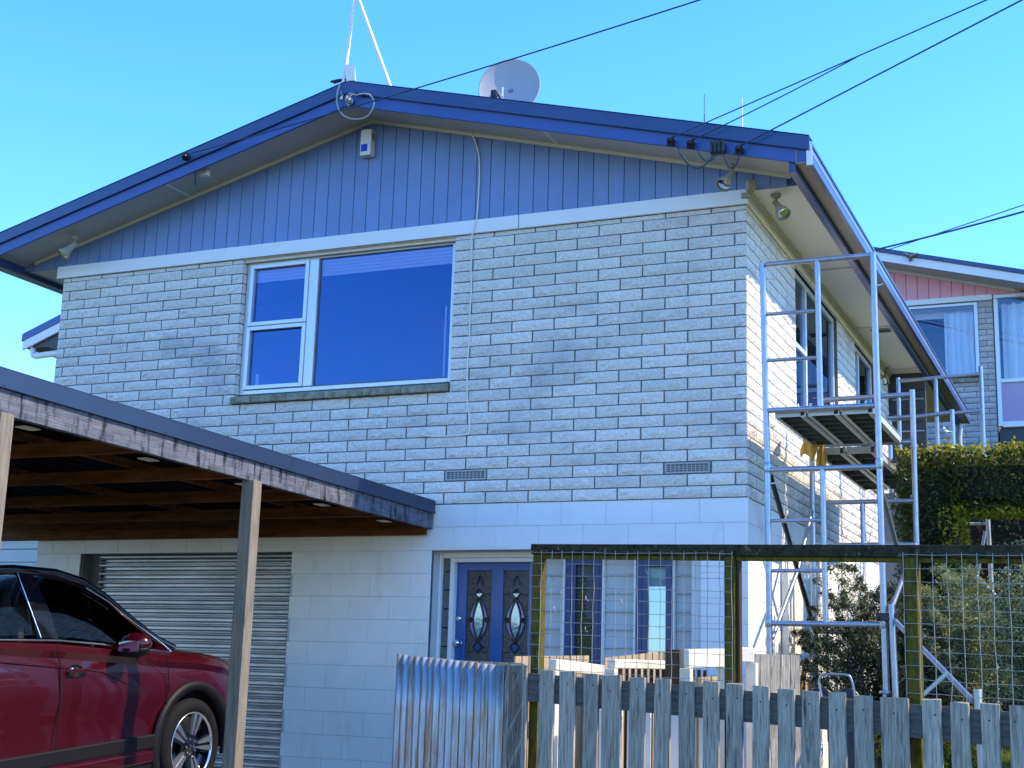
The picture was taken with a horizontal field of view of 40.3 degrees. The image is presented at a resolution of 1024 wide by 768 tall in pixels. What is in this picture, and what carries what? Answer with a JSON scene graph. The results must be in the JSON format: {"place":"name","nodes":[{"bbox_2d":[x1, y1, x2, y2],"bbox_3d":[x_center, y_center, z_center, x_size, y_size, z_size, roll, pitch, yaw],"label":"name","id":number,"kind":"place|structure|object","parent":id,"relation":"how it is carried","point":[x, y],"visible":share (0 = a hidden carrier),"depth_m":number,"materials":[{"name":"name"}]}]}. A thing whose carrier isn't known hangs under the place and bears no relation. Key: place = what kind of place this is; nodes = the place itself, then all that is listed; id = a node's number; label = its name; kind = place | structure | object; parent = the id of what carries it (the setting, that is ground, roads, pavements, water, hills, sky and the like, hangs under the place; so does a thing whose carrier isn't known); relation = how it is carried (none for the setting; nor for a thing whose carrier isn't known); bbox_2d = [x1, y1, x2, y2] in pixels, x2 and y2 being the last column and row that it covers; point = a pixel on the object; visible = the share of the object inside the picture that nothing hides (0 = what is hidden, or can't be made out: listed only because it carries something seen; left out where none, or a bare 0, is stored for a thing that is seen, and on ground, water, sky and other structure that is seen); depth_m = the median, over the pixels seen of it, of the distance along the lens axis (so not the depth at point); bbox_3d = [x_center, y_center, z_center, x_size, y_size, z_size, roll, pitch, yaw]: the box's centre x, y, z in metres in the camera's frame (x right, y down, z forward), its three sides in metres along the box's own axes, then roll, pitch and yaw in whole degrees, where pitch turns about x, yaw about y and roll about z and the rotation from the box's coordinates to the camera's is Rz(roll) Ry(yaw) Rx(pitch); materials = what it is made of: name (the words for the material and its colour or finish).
{"place":"outdoors","nodes":[
{"label":"outdoors","id":0,"kind":"place"},
{"bbox_2d":[0,0,1023,381],"label":"sky","id":1,"kind":"structure","parent":0,"point":[95,94],"materials":[{"name":"blue"}]},
{"bbox_2d":[872,458,1022,767],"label":"ground","id":2,"kind":"structure","parent":0,"point":[975,762],"depth_m":13.74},
{"bbox_2d":[0,541,37,575],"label":"white outbuilding","id":3,"kind":"structure","parent":2,"relation":"on","point":[23,553],"depth_m":15.86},
{"bbox_2d":[22,314,60,358],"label":"house","id":4,"kind":"structure","parent":2,"relation":"on","point":[41,339],"depth_m":19.76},
{"bbox_2d":[392,654,504,767],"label":"corrugated fence","id":5,"kind":"object","parent":2,"relation":"on","point":[448,713],"visible":1,"depth_m":8.77,"materials":[{"name":"silver metal"}]},
{"bbox_2d":[0,81,969,767],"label":"brick house","id":6,"kind":"structure","parent":2,"relation":"on","point":[302,291],"depth_m":12.43,"materials":[{"name":"brick"}]},
{"bbox_2d":[58,236,78,259],"bbox_3d":[-4.486,-1.376,14.101,0.196,0.246,0.126,6,-13,-21],"label":"floodlight","id":7,"kind":"object","parent":6,"relation":"attached to","point":[64,252],"visible":1,"depth_m":14.09,"materials":[{"name":"silver metal"}]},
{"bbox_2d":[181,151,189,160],"bbox_3d":[-3.141,-2.190,13.406,0.084,0.071,0.075,-3,-13,23],"label":"line insulator","id":8,"kind":"object","parent":6,"relation":"attached to","point":[185,156],"visible":1,"depth_m":13.39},
{"bbox_2d":[187,0,699,154],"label":"overhead line","id":9,"kind":"object","parent":8,"relation":"attached to","point":[456,75],"visible":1,"depth_m":11.88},
{"bbox_2d":[98,554,291,767],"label":"roller door","id":10,"kind":"structure","parent":6,"relation":"in","point":[188,604],"depth_m":13.05,"materials":[{"name":"grey metal"}]},
{"bbox_2d":[194,170,209,185],"bbox_3d":[-3.022,-2.033,13.474,0.136,0.223,0.175,-3,-13,23],"label":"junction box","id":11,"kind":"object","parent":6,"relation":"attached to","point":[203,173],"visible":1,"depth_m":13.49,"materials":[{"name":"white plastic"}]},
{"bbox_2d":[239,242,455,395],"bbox_3d":[-1.528,-0.593,13.096,2.270,1.330,0.165,-3,-13,23],"label":"window","id":12,"kind":"structure","parent":6,"relation":"in","point":[314,269],"depth_m":13.18,"materials":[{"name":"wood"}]},
{"bbox_2d":[345,95,353,104],"bbox_3d":[-1.492,-2.600,12.760,0.084,0.071,0.075,-3,-13,23],"label":"line insulator","id":13,"kind":"object","parent":6,"relation":"attached to","point":[349,100],"visible":1,"depth_m":12.74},
{"bbox_2d":[336,84,374,119],"bbox_3d":[-1.430,-2.582,12.737,0.414,0.378,0.015,-3,-13,23],"label":"coax loop","id":14,"kind":"object","parent":13,"relation":"hanging from","point":[371,96],"visible":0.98,"depth_m":12.72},
{"bbox_2d":[330,0,391,99],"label":"antenna mast","id":15,"kind":"object","parent":6,"relation":"attached to","point":[349,74],"visible":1,"depth_m":12.91,"materials":[{"name":"white metal"}]},
{"bbox_2d":[360,129,375,158],"bbox_3d":[-1.363,-2.272,13.187,0.117,0.260,0.092,-3,-13,23],"label":"alarm box","id":16,"kind":"object","parent":6,"relation":"attached to","point":[367,146],"visible":1,"depth_m":13.15,"materials":[{"name":"white plastic"}]},
{"bbox_2d":[419,133,479,436],"bbox_3d":[-0.553,-0.912,12.551,0.505,2.810,0.043,-3,-13,23],"label":"dangling cable","id":17,"kind":"object","parent":6,"relation":"hanging from","point":[469,306],"visible":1,"depth_m":12.43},
{"bbox_2d":[453,563,532,663],"bbox_3d":[-0.142,2.487,11.922,0.803,1.912,0.106,-3,-13,23],"label":"front door","id":18,"kind":"structure","parent":6,"relation":"in","point":[493,622],"depth_m":12.07,"materials":[{"name":"blue wood"}]},
{"bbox_2d":[478,59,539,101],"bbox_3d":[-0.069,-2.713,13.055,0.519,0.796,0.445,11,-15,-36],"label":"satellite dish","id":19,"kind":"object","parent":6,"relation":"on","point":[516,79],"visible":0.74,"depth_m":13.16,"materials":[{"name":"metal"}]},
{"bbox_2d":[564,559,602,753],"bbox_3d":[0.593,2.421,11.595,0.338,1.950,0.068,-3,-13,23],"label":"narrow window","id":20,"kind":"structure","parent":6,"relation":"in","point":[579,568],"depth_m":11.70,"materials":[{"name":"blue glass"}]},
{"bbox_2d":[636,560,672,653],"bbox_3d":[1.163,2.386,11.347,0.323,1.950,0.068,-3,-13,23],"label":"narrow window","id":21,"kind":"structure","parent":6,"relation":"in","point":[644,608],"depth_m":11.47,"materials":[{"name":"blue glass"}]},
{"bbox_2d":[667,135,675,146],"bbox_3d":[1.295,-1.983,11.373,0.084,0.071,0.075,-3,-13,23],"label":"line insulator","id":22,"kind":"object","parent":6,"relation":"attached to","point":[670,141],"visible":1,"depth_m":11.35,"materials":[{"name":"black plastic"}]},
{"bbox_2d":[675,0,986,136],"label":"overhead line","id":23,"kind":"object","parent":22,"relation":"attached to","point":[836,65],"visible":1,"depth_m":10.84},
{"bbox_2d":[686,138,695,148],"bbox_3d":[1.448,-1.948,11.297,0.084,0.071,0.075,-3,-13,23],"label":"line insulator","id":24,"kind":"object","parent":6,"relation":"attached to","point":[691,144],"visible":1,"depth_m":11.28,"materials":[{"name":"black plastic"}]},
{"bbox_2d":[695,56,858,138],"bbox_3d":[2.083,-2.260,11.028,1.371,0.490,0.010,-4,-13,27],"label":"overhead line","id":25,"kind":"object","parent":24,"relation":"attached to","point":[777,98],"visible":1,"depth_m":11.02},
{"bbox_2d":[674,139,740,168],"bbox_3d":[1.573,-1.844,11.223,0.561,0.288,0.065,-3,-13,23],"label":"fuse box","id":26,"kind":"object","parent":6,"relation":"attached to","point":[717,147],"visible":1,"depth_m":11.18,"materials":[{"name":"black plastic"}]},
{"bbox_2d":[716,163,736,191],"bbox_3d":[1.760,-1.688,11.381,0.196,0.246,0.126,9,-14,-30],"label":"floodlight","id":27,"kind":"object","parent":6,"relation":"attached to","point":[723,183],"visible":0.9,"depth_m":11.36,"materials":[{"name":"silver metal"}]},
{"bbox_2d":[735,143,743,154],"bbox_3d":[1.811,-1.873,11.117,0.084,0.071,0.075,-3,-13,23],"label":"line insulator","id":28,"kind":"object","parent":6,"relation":"attached to","point":[739,149],"visible":1,"depth_m":11.10,"materials":[{"name":"black plastic"}]},
{"bbox_2d":[743,0,1022,144],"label":"overhead line","id":29,"kind":"object","parent":28,"relation":"attached to","point":[886,70],"visible":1,"depth_m":10.72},
{"bbox_2d":[741,98,742,126],"bbox_3d":[2.634,-2.342,15.952,0.021,1.990,0.021,-3,-13,23],"label":"whip aerial","id":30,"kind":"object","parent":6,"relation":"on","point":[742,114],"visible":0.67,"depth_m":16.10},
{"bbox_2d":[741,179,756,198],"bbox_3d":[1.962,-1.614,11.546,0.079,0.134,0.142,7,-13,-22],"label":"movement sensor","id":31,"kind":"object","parent":6,"relation":"attached to","point":[750,186],"visible":1,"depth_m":11.52,"materials":[{"name":"beige plastic"}]},
{"bbox_2d":[770,193,790,220],"bbox_3d":[2.244,-1.478,11.638,0.126,0.246,0.196,5,-12,-16],"label":"floodlight","id":32,"kind":"object","parent":6,"relation":"attached to","point":[782,213],"visible":1,"depth_m":11.60,"materials":[{"name":"silver metal"}]},
{"bbox_2d":[795,272,834,405],"bbox_3d":[3.027,-0.206,14.054,0.054,1.430,2.040,-3,-13,23],"label":"window","id":33,"kind":"structure","parent":6,"relation":"in","point":[806,371],"depth_m":14.01,"materials":[{"name":"metal"}]},
{"bbox_2d":[855,347,871,446],"bbox_3d":[4.135,0.401,16.520,0.054,1.530,1.300,-3,-13,23],"label":"window","id":34,"kind":"structure","parent":6,"relation":"in","point":[863,379],"depth_m":16.76,"materials":[{"name":"metal"}]},
{"bbox_2d":[881,367,888,385],"bbox_3d":[4.758,-0.102,17.789,0.126,0.246,0.196,-8,-15,38],"label":"floodlight","id":35,"kind":"object","parent":6,"relation":"attached to","point":[885,379],"visible":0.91,"depth_m":17.74,"materials":[{"name":"silver metal"}]},
{"bbox_2d":[884,492,910,641],"bbox_3d":[3.784,1.844,13.723,0.300,1.550,0.100,-3,-13,23],"label":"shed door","id":36,"kind":"structure","parent":6,"relation":"attached to","point":[890,569],"depth_m":13.78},
{"bbox_2d":[457,660,522,664],"bbox_3d":[-0.292,2.402,9.324,0.702,1.095,0.018,0,-12,7],"label":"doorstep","id":37,"kind":"object","parent":2,"relation":"on","point":[497,663],"visible":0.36,"depth_m":9.40,"materials":[{"name":"grey concrete"}]},
{"bbox_2d":[514,655,588,767],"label":"paling fence","id":38,"kind":"object","parent":2,"relation":"on","point":[578,724],"visible":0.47,"depth_m":10.14,"materials":[{"name":"beige wood"}]},
{"bbox_2d":[603,651,664,767],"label":"paling fence","id":39,"kind":"object","parent":2,"relation":"on","point":[651,656],"visible":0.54,"depth_m":10.41,"materials":[{"name":"beige wood"}]},
{"bbox_2d":[679,649,687,680],"bbox_3d":[1.139,2.351,9.273,0.040,1.160,0.080,-3,-13,23],"label":"gate post","id":40,"kind":"object","parent":2,"relation":"on","point":[680,659],"visible":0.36,"depth_m":9.34,"materials":[{"name":"grey wood"}]},
{"bbox_2d":[693,676,716,767],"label":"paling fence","id":41,"kind":"object","parent":2,"relation":"on","point":[699,683],"visible":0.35,"depth_m":9.20,"materials":[{"name":"beige wood"}]},
{"bbox_2d":[502,664,1023,767],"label":"picket fence","id":42,"kind":"object","parent":2,"relation":"on","point":[896,723],"visible":1,"depth_m":7.49,"materials":[{"name":"grey wood"}]},
{"bbox_2d":[749,654,800,767],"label":"side gate","id":43,"kind":"structure","parent":2,"relation":"on","point":[776,672],"depth_m":9.99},
{"bbox_2d":[528,544,1023,767],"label":"fence","id":44,"kind":"object","parent":2,"relation":"on","point":[910,558],"visible":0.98,"depth_m":7.67,"materials":[{"name":"metal"}]},
{"bbox_2d":[811,673,859,767],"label":"hand trolley","id":45,"kind":"object","parent":2,"relation":"on","point":[850,692],"visible":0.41,"depth_m":10.64,"materials":[{"name":"metal"}]},
{"bbox_2d":[789,562,952,767],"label":"dark shrub","id":46,"kind":"object","parent":2,"relation":"on","point":[869,652],"visible":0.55,"depth_m":11.41,"materials":[{"name":"green plant"}]},
{"bbox_2d":[888,366,985,671],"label":"scaffold tower","id":47,"kind":"structure","parent":2,"relation":"on","point":[952,413],"depth_m":15.90,"materials":[{"name":"silver metal"}]},
{"bbox_2d":[874,701,1006,767],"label":"shrub","id":48,"kind":"object","parent":2,"relation":"on","point":[947,758],"visible":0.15,"depth_m":10.40,"materials":[{"name":"green plant"}]},
{"bbox_2d":[873,247,1023,455],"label":"pink house","id":49,"kind":"structure","parent":2,"relation":"on","point":[968,316],"depth_m":24.31,"materials":[{"name":"brick"}]},
{"bbox_2d":[908,302,979,378],"bbox_3d":[7.604,-0.717,24.709,1.290,1.330,0.350,-3,-13,23],"label":"window","id":50,"kind":"structure","parent":49,"relation":"in","point":[961,333],"depth_m":24.60,"materials":[{"name":"metal"}]},
{"bbox_2d":[993,292,1023,427],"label":"window","id":51,"kind":"structure","parent":49,"relation":"in","point":[1010,389],"depth_m":24.14,"materials":[{"name":"metal"}]},
{"bbox_2d":[889,436,1023,698],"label":"clipped hedge","id":52,"kind":"object","parent":2,"relation":"on","point":[953,488],"visible":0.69,"depth_m":12.70,"materials":[{"name":"green plant"}]},
{"bbox_2d":[898,563,1019,710],"bbox_3d":[3.639,2.245,11.345,0.974,1.780,0.987,-3,-13,23],"label":"grey shrub","id":53,"kind":"object","parent":2,"relation":"on","point":[972,646],"visible":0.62,"depth_m":11.23,"materials":[{"name":"green plant"}]},
{"bbox_2d":[959,519,1001,707],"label":"scaffold tower","id":54,"kind":"structure","parent":2,"relation":"on","point":[987,533],"depth_m":14.02,"materials":[{"name":"silver metal"}]},
{"bbox_2d":[972,747,1010,767],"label":"grass","id":55,"kind":"structure","parent":2,"relation":"on","point":[1005,756],"depth_m":12.28,"materials":[{"name":"green plant"}]},
{"bbox_2d":[967,507,1023,711],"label":"back hedge","id":56,"kind":"object","parent":2,"relation":"on","point":[1000,532],"visible":0.05,"depth_m":14.69,"materials":[{"name":"green plant"}]},
{"bbox_2d":[972,533,1023,711],"bbox_3d":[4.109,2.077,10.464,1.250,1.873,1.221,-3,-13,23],"label":"round shrub","id":57,"kind":"object","parent":2,"relation":"on","point":[1018,618],"visible":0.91,"depth_m":10.49,"materials":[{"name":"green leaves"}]},
{"bbox_2d":[875,211,1023,250],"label":"overhead line","id":58,"kind":"object","parent":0,"point":[994,219],"visible":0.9,"depth_m":21.31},
{"bbox_2d":[884,204,1023,250],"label":"overhead line","id":59,"kind":"object","parent":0,"point":[965,224],"visible":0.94,"depth_m":21.10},
{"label":"courtyard paving","id":60,"kind":"structure","parent":0,"visible":0},
{"bbox_2d":[604,659,664,675],"bbox_3d":[0.872,2.396,9.339,0.080,1.087,0.943,-6,-14,33],"label":"timber rail","id":61,"kind":"object","parent":60,"relation":"on","point":[623,664],"visible":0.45,"depth_m":9.24,"materials":[{"name":"white wood"}]},
{"bbox_2d":[598,709,702,767],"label":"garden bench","id":62,"kind":"object","parent":60,"relation":"on","point":[674,745],"visible":0.09,"depth_m":8.58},
{"bbox_2d":[619,669,706,767],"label":"slatted screen","id":63,"kind":"object","parent":60,"relation":"on","point":[650,681],"visible":0.12,"depth_m":9.64,"materials":[{"name":"wood"}]},
{"bbox_2d":[665,649,678,684],"bbox_3d":[1.075,2.358,9.301,0.095,1.155,0.090,-3,-13,23],"label":"gate post","id":64,"kind":"object","parent":60,"relation":"on","point":[675,668],"visible":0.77,"depth_m":9.36,"materials":[{"name":"brown wood"}]},
{"bbox_2d":[680,649,724,767],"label":"timber rail","id":65,"kind":"object","parent":60,"relation":"on","point":[704,661],"visible":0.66,"depth_m":9.10,"materials":[{"name":"white wood"}]},
{"bbox_2d":[742,647,757,767],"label":"post","id":66,"kind":"object","parent":60,"relation":"on","point":[751,669],"visible":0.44,"depth_m":9.46,"materials":[{"name":"white wood"}]},
{"bbox_2d":[759,252,982,767],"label":"scaffold tower","id":67,"kind":"structure","parent":60,"relation":"on","point":[884,617],"depth_m":11.00,"materials":[{"name":"silver metal"}]},
{"bbox_2d":[775,404,839,445],"bbox_3d":[2.491,0.352,11.739,0.245,0.104,1.483,-3,-13,23],"label":"scaffold plank","id":68,"kind":"object","parent":67,"relation":"on","point":[805,427],"visible":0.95,"depth_m":11.67,"materials":[{"name":"silver metal"}]},
{"bbox_2d":[800,440,816,459],"bbox_3d":[2.632,0.565,12.387,0.158,0.232,0.036,-3,-13,23],"label":"towel","id":69,"kind":"object","parent":68,"relation":"hanging from","point":[810,451],"visible":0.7,"depth_m":12.38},
{"bbox_2d":[816,445,826,471],"bbox_3d":[2.748,0.652,12.395,0.102,0.273,0.049,-3,-13,23],"label":"towel","id":70,"kind":"object","parent":68,"relation":"hanging from","point":[821,458],"visible":0.81,"depth_m":12.39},
{"bbox_2d":[808,402,869,445],"bbox_3d":[2.734,0.338,11.634,0.245,0.104,1.483,-3,-13,23],"label":"scaffold plank","id":71,"kind":"object","parent":67,"relation":"on","point":[838,426],"visible":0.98,"depth_m":11.56,"materials":[{"name":"silver metal"}]},
{"bbox_2d":[817,447,887,490],"bbox_3d":[3.311,0.818,13.507,0.250,0.104,2.458,-3,-13,23],"label":"scaffold plank","id":72,"kind":"object","parent":67,"relation":"on","point":[864,480],"visible":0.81,"depth_m":13.46,"materials":[{"name":"silver metal"}]},
{"bbox_2d":[842,400,900,443],"bbox_3d":[2.977,0.323,11.529,0.245,0.104,1.483,-3,-13,23],"label":"scaffold plank","id":73,"kind":"object","parent":67,"relation":"on","point":[862,421],"visible":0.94,"depth_m":11.46,"materials":[{"name":"silver metal"}]},
{"bbox_2d":[847,446,901,489],"bbox_3d":[3.559,0.803,13.400,0.250,0.104,2.458,-3,-13,23],"label":"scaffold plank","id":74,"kind":"object","parent":67,"relation":"on","point":[863,455],"visible":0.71,"depth_m":12.94,"materials":[{"name":"silver metal"}]},
{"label":"driveway","id":75,"kind":"structure","parent":0,"visible":0},
{"bbox_2d":[0,565,228,767],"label":"parked car","id":76,"kind":"object","parent":75,"relation":"on","point":[92,675],"visible":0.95,"depth_m":9.35,"materials":[{"name":"red metal"}]},
{"bbox_2d":[0,366,435,767],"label":"carport","id":77,"kind":"object","parent":75,"relation":"on","point":[75,464],"visible":1,"depth_m":10.27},
{"bbox_2d":[549,659,604,767],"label":"timber rail","id":78,"kind":"object","parent":75,"relation":"on","point":[574,665],"visible":0.38,"depth_m":8.97,"materials":[{"name":"white wood"}]}
]}

